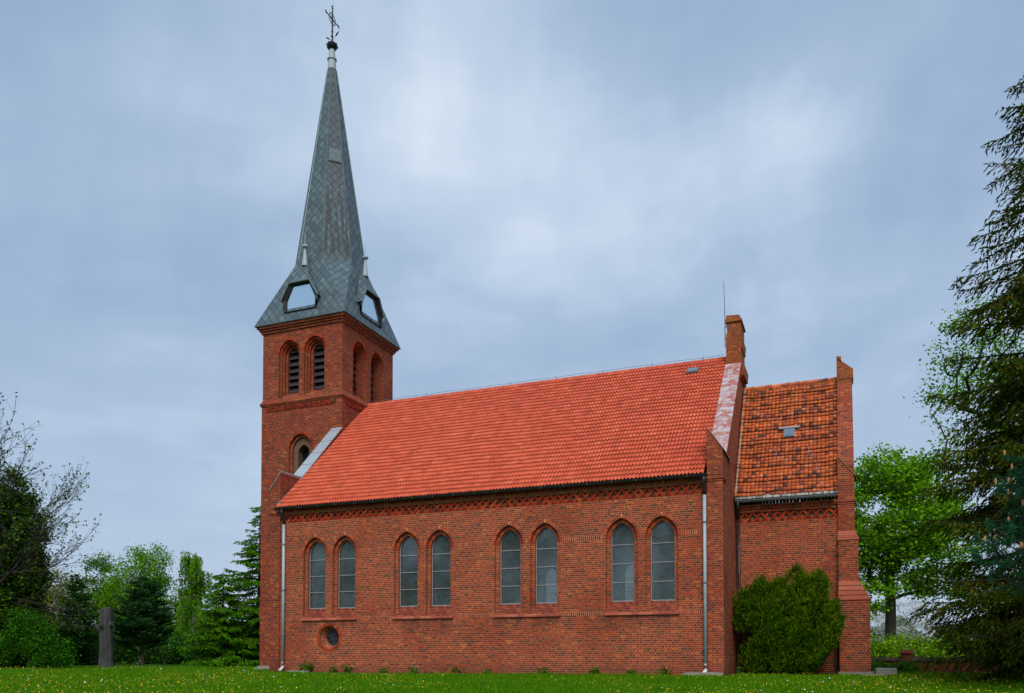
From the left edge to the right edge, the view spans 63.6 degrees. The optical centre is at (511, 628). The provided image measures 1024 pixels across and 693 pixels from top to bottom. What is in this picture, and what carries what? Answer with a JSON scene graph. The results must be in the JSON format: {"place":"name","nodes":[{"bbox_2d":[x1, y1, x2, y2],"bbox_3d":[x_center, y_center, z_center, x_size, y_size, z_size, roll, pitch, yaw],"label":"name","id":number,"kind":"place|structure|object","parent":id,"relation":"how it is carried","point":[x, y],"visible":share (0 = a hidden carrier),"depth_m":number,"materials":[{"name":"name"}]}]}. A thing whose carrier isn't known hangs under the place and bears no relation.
{"place":"outdoors","nodes":[
{"label":"outdoors","id":0,"kind":"place"},
{"bbox_2d":[0,0,1023,653],"label":"sky","id":1,"kind":"structure","parent":0,"point":[549,189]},
{"bbox_2d":[0,656,1023,692],"bbox_3d":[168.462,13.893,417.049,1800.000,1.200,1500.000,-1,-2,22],"label":"ground","id":2,"kind":"structure","parent":0,"point":[175,665],"depth_m":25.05,"materials":[{"name":"green plant"}]},
{"bbox_2d":[0,634,19,667],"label":"bramble bush","id":3,"kind":"object","parent":2,"relation":"on","point":[6,656],"visible":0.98,"depth_m":43.23,"materials":[{"name":"green plant"}]},
{"bbox_2d":[0,466,57,667],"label":"ivy tree","id":4,"kind":"object","parent":2,"relation":"on","point":[10,584],"visible":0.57,"depth_m":46.17,"materials":[{"name":"green plant"}]},
{"bbox_2d":[0,603,81,668],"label":"elder bush","id":5,"kind":"object","parent":2,"relation":"on","point":[33,644],"visible":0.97,"depth_m":43.69,"materials":[{"name":"green plant"}]},
{"bbox_2d":[0,392,101,642],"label":"bare tree","id":6,"kind":"object","parent":2,"relation":"on","point":[44,534],"visible":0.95,"depth_m":45.15,"materials":[{"name":"brown plant"}]},
{"bbox_2d":[44,561,94,626],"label":"hazel tree","id":7,"kind":"object","parent":2,"relation":"on","point":[57,590],"visible":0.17,"depth_m":65.45,"materials":[{"name":"green plant"}]},
{"bbox_2d":[49,574,98,664],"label":"thuja tree","id":8,"kind":"object","parent":2,"relation":"on","point":[88,656],"visible":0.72,"depth_m":55.73,"materials":[{"name":"green plant"}]},
{"bbox_2d":[60,547,120,660],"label":"rowan tree","id":9,"kind":"object","parent":2,"relation":"on","point":[98,561],"visible":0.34,"depth_m":67.68,"materials":[{"name":"green plant"}]},
{"bbox_2d":[59,627,146,664],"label":"evergreen shrub","id":10,"kind":"object","parent":2,"relation":"on","point":[118,649],"visible":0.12,"depth_m":59.39,"materials":[{"name":"green plant"}]},
{"bbox_2d":[94,608,113,667],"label":"tree stump","id":11,"kind":"object","parent":2,"relation":"on","point":[104,626],"visible":0.94,"depth_m":45.71,"materials":[{"name":"grey plant"}]},
{"bbox_2d":[91,540,178,657],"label":"birch tree","id":12,"kind":"object","parent":2,"relation":"on","point":[140,562],"visible":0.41,"depth_m":65.30,"materials":[{"name":"green plant"}]},
{"bbox_2d":[113,576,178,665],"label":"dark pine","id":13,"kind":"object","parent":2,"relation":"on","point":[141,625],"visible":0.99,"depth_m":51.46,"materials":[{"name":"green plant"}]},
{"bbox_2d":[115,627,199,664],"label":"evergreen shrub","id":14,"kind":"object","parent":2,"relation":"on","point":[158,654],"visible":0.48,"depth_m":59.17,"materials":[{"name":"green plant"}]},
{"bbox_2d":[167,600,206,639],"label":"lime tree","id":15,"kind":"object","parent":2,"relation":"on","point":[182,630],"visible":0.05,"depth_m":74.46,"materials":[{"name":"green plant"}]},
{"bbox_2d":[163,623,217,664],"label":"evergreen shrub","id":16,"kind":"object","parent":2,"relation":"on","point":[186,644],"depth_m":59.33,"materials":[{"name":"green plant"}]},
{"bbox_2d":[168,551,218,640],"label":"weeping birch","id":17,"kind":"object","parent":2,"relation":"on","point":[190,599],"visible":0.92,"depth_m":65.56,"materials":[{"name":"green plant"}]},
{"bbox_2d":[176,568,259,666],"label":"young larch","id":18,"kind":"object","parent":2,"relation":"on","point":[219,619],"visible":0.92,"depth_m":49.91,"materials":[{"name":"green plant"}]},
{"bbox_2d":[180,619,256,664],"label":"evergreen shrub","id":19,"kind":"object","parent":2,"relation":"on","point":[251,656],"visible":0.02,"depth_m":57.29,"materials":[{"name":"green plant"}]},
{"bbox_2d":[194,506,260,665],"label":"larch tree","id":20,"kind":"object","parent":2,"relation":"on","point":[245,582],"visible":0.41,"depth_m":51.30,"materials":[{"name":"green plant"}]},
{"bbox_2d":[287,670,309,671],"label":"stone slab","id":21,"kind":"structure","parent":2,"relation":"on","point":[298,670],"depth_m":35.06,"materials":[{"name":"grey stone"}]},
{"bbox_2d":[298,660,314,670],"bbox_3d":[-8.819,1.596,35.269,0.734,0.512,0.821,-1,-2,22],"label":"weed","id":22,"kind":"object","parent":2,"relation":"on","point":[304,666],"visible":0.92,"depth_m":35.22,"materials":[{"name":"green plant"}]},
{"bbox_2d":[328,665,336,671],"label":"weed","id":23,"kind":"object","parent":2,"relation":"on","point":[335,669],"visible":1,"depth_m":34.72,"materials":[{"name":"green plant"}]},
{"bbox_2d":[341,665,352,672],"bbox_3d":[-6.889,1.670,34.484,0.528,0.330,0.548,-1,-2,22],"label":"weed","id":24,"kind":"object","parent":2,"relation":"on","point":[346,669],"visible":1,"depth_m":34.48,"materials":[{"name":"green plant"}]},
{"bbox_2d":[408,666,418,672],"bbox_3d":[-3.999,1.640,33.327,0.478,0.320,0.480,-1,-2,22],"label":"weed","id":25,"kind":"object","parent":2,"relation":"on","point":[410,668],"visible":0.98,"depth_m":33.28,"materials":[{"name":"green plant"}]},
{"bbox_2d":[450,666,459,672],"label":"weed","id":26,"kind":"object","parent":2,"relation":"on","point":[454,670],"visible":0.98,"depth_m":32.56,"materials":[{"name":"green plant"}]},
{"bbox_2d":[0,665,988,691],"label":"white flowers","id":27,"kind":"object","parent":2,"relation":"on","point":[393,684],"visible":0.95,"depth_m":22.84,"materials":[{"name":"white plant"}]},
{"bbox_2d":[1,665,1021,692],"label":"yellow flowers","id":28,"kind":"object","parent":2,"relation":"on","point":[488,687],"visible":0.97,"depth_m":22.50,"materials":[{"name":"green plant"}]},
{"bbox_2d":[53,613,1003,660],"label":"distant wood","id":29,"kind":"object","parent":2,"relation":"on","point":[901,623],"depth_m":99.08,"materials":[{"name":"green plant"}]},
{"bbox_2d":[536,666,549,673],"bbox_3d":[1.225,1.572,31.190,0.516,0.324,0.472,1,-2,-24],"label":"weed","id":30,"kind":"object","parent":2,"relation":"on","point":[540,671],"visible":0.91,"depth_m":31.16,"materials":[{"name":"green plant"}]},
{"bbox_2d":[254,5,873,675],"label":"brick church","id":31,"kind":"structure","parent":2,"relation":"on","point":[644,519],"depth_m":33.62,"materials":[{"name":"brick"}]},
{"bbox_2d":[277,338,300,392],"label":"louvre window","id":32,"kind":"structure","parent":31,"relation":"in","point":[294,364],"depth_m":42.48,"materials":[{"name":"brick"}]},
{"bbox_2d":[287,431,313,473],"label":"tower window","id":33,"kind":"structure","parent":31,"relation":"in","point":[302,449],"depth_m":41.92,"materials":[{"name":"stone"}]},
{"bbox_2d":[302,334,326,389],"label":"louvre window","id":34,"kind":"structure","parent":31,"relation":"in","point":[319,360],"depth_m":41.90,"materials":[{"name":"brick"}]},
{"bbox_2d":[301,534,328,608],"bbox_3d":[-8.419,-2.456,35.613,1.434,3.207,0.293,-1,-2,22],"label":"window","id":35,"kind":"structure","parent":31,"relation":"in","point":[320,549],"depth_m":35.73,"materials":[{"name":"grey glass"}]},
{"bbox_2d":[317,623,340,651],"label":"round window","id":36,"kind":"structure","parent":31,"relation":"in","point":[333,638],"depth_m":35.32,"materials":[{"name":"brick"}]},
{"bbox_2d":[330,532,358,607],"bbox_3d":[-7.037,-2.473,35.055,1.434,3.207,0.293,-1,-2,22],"label":"window","id":37,"kind":"structure","parent":31,"relation":"in","point":[347,551],"depth_m":35.17,"materials":[{"name":"grey glass"}]},
{"bbox_2d":[352,340,367,394],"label":"louvre window","id":38,"kind":"structure","parent":31,"relation":"in","point":[356,342],"depth_m":42.66,"materials":[{"name":"brick"}]},
{"bbox_2d":[370,351,384,402],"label":"louvre window","id":39,"kind":"structure","parent":31,"relation":"in","point":[374,352],"depth_m":44.24,"materials":[{"name":"brick"}]},
{"bbox_2d":[391,528,421,606],"bbox_3d":[-4.265,-2.507,33.936,1.434,3.207,0.293,-1,-2,22],"label":"window","id":40,"kind":"structure","parent":31,"relation":"in","point":[410,546],"depth_m":34.05,"materials":[{"name":"grey glass"}]},
{"bbox_2d":[423,526,454,605],"bbox_3d":[-2.883,-2.523,33.379,1.434,3.207,0.293,-1,-2,22],"label":"window","id":41,"kind":"structure","parent":31,"relation":"in","point":[442,545],"depth_m":33.50,"materials":[{"name":"grey glass"}]},
{"bbox_2d":[492,522,525,603],"bbox_3d":[-0.073,-2.557,32.245,1.434,3.207,0.293,-1,-2,22],"label":"window","id":42,"kind":"structure","parent":31,"relation":"in","point":[510,543],"depth_m":32.35,"materials":[{"name":"grey glass"}]},
{"bbox_2d":[527,520,562,603],"bbox_3d":[1.308,-2.574,31.687,1.434,3.207,0.293,-1,-2,22],"label":"window","id":43,"kind":"structure","parent":31,"relation":"in","point":[546,543],"depth_m":31.80,"materials":[{"name":"clear glass"}]},
{"bbox_2d":[603,515,640,601],"bbox_3d":[4.090,-2.608,30.565,1.434,3.207,0.293,-1,-2,22],"label":"window","id":44,"kind":"structure","parent":31,"relation":"in","point":[622,541],"depth_m":30.67,"materials":[{"name":"clear glass"}]},
{"bbox_2d":[642,512,680,600],"bbox_3d":[5.472,-2.624,30.007,1.434,3.207,0.293,-1,-2,22],"label":"window","id":45,"kind":"structure","parent":31,"relation":"in","point":[662,535],"depth_m":30.11,"materials":[{"name":"clear glass"}]},
{"bbox_2d":[589,667,599,673],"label":"weed","id":46,"kind":"object","parent":2,"relation":"on","point":[593,671],"visible":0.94,"depth_m":30.43,"materials":[{"name":"green plant"}]},
{"bbox_2d":[658,667,671,674],"bbox_3d":[5.454,1.518,29.490,0.587,0.334,0.561,-1,-2,22],"label":"weed","id":47,"kind":"object","parent":2,"relation":"on","point":[664,668],"visible":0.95,"depth_m":29.48,"materials":[{"name":"green plant"}]},
{"bbox_2d":[683,672,723,676],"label":"stone slab","id":48,"kind":"structure","parent":2,"relation":"on","point":[699,673],"depth_m":28.65,"materials":[{"name":"grey stone"}]},
{"bbox_2d":[736,664,756,673],"bbox_3d":[8.868,1.488,31.098,0.806,0.492,0.666,1,-2,-25],"label":"weed","id":49,"kind":"object","parent":2,"relation":"on","point":[743,667],"visible":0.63,"depth_m":31.11,"materials":[{"name":"green plant"}]},
{"bbox_2d":[732,561,847,674],"bbox_3d":[10.182,-0.376,30.591,4.238,4.216,2.489,-1,-2,22],"label":"juniper bush","id":50,"kind":"object","parent":2,"relation":"on","point":[800,639],"visible":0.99,"depth_m":29.98,"materials":[{"name":"green plant"}]},
{"bbox_2d":[874,668,896,674],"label":"stone slab","id":51,"kind":"structure","parent":2,"relation":"on","point":[890,671],"depth_m":29.91,"materials":[{"name":"grey stone"}]},
{"bbox_2d":[871,658,922,672],"bbox_3d":[15.612,1.506,33.905,2.389,0.723,1.120,-1,-2,22],"label":"clipped hedge","id":52,"kind":"object","parent":2,"relation":"on","point":[900,666],"visible":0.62,"depth_m":33.63,"materials":[{"name":"green plant"}]},
{"bbox_2d":[870,599,944,641],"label":"cherry tree","id":53,"kind":"object","parent":2,"relation":"on","point":[903,630],"visible":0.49,"depth_m":84.81,"materials":[{"name":"plant"}]},
{"bbox_2d":[820,440,995,660],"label":"maple tree","id":54,"kind":"object","parent":2,"relation":"on","point":[899,547],"visible":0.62,"depth_m":56.34,"materials":[{"name":"green plant"}]},
{"bbox_2d":[871,628,963,660],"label":"lime shrub","id":55,"kind":"object","parent":2,"relation":"on","point":[878,648],"visible":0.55,"depth_m":54.07,"materials":[{"name":"green plant"}]},
{"bbox_2d":[871,650,999,672],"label":"boundary wall","id":56,"kind":"structure","parent":2,"relation":"on","point":[905,654],"depth_m":33.81,"materials":[{"name":"brick"}]},
{"bbox_2d":[901,73,1023,683],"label":"spruce tree","id":57,"kind":"object","parent":2,"relation":"on","point":[987,643],"visible":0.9,"depth_m":24.62,"materials":[{"name":"green plant"}]},
{"bbox_2d":[903,294,1023,480],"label":"ash tree","id":58,"kind":"object","parent":2,"relation":"on","point":[967,377],"visible":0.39,"depth_m":37.00,"materials":[{"name":"green plant"}]},
{"bbox_2d":[966,444,1023,594],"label":"pine tree","id":59,"kind":"object","parent":2,"relation":"on","point":[1013,531],"visible":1,"depth_m":18.81,"materials":[{"name":"green plant"}]},
{"bbox_2d":[974,660,1023,675],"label":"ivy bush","id":60,"kind":"object","parent":2,"relation":"on","point":[995,667],"visible":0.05,"depth_m":28.91,"materials":[{"name":"green plant"}]}
]}

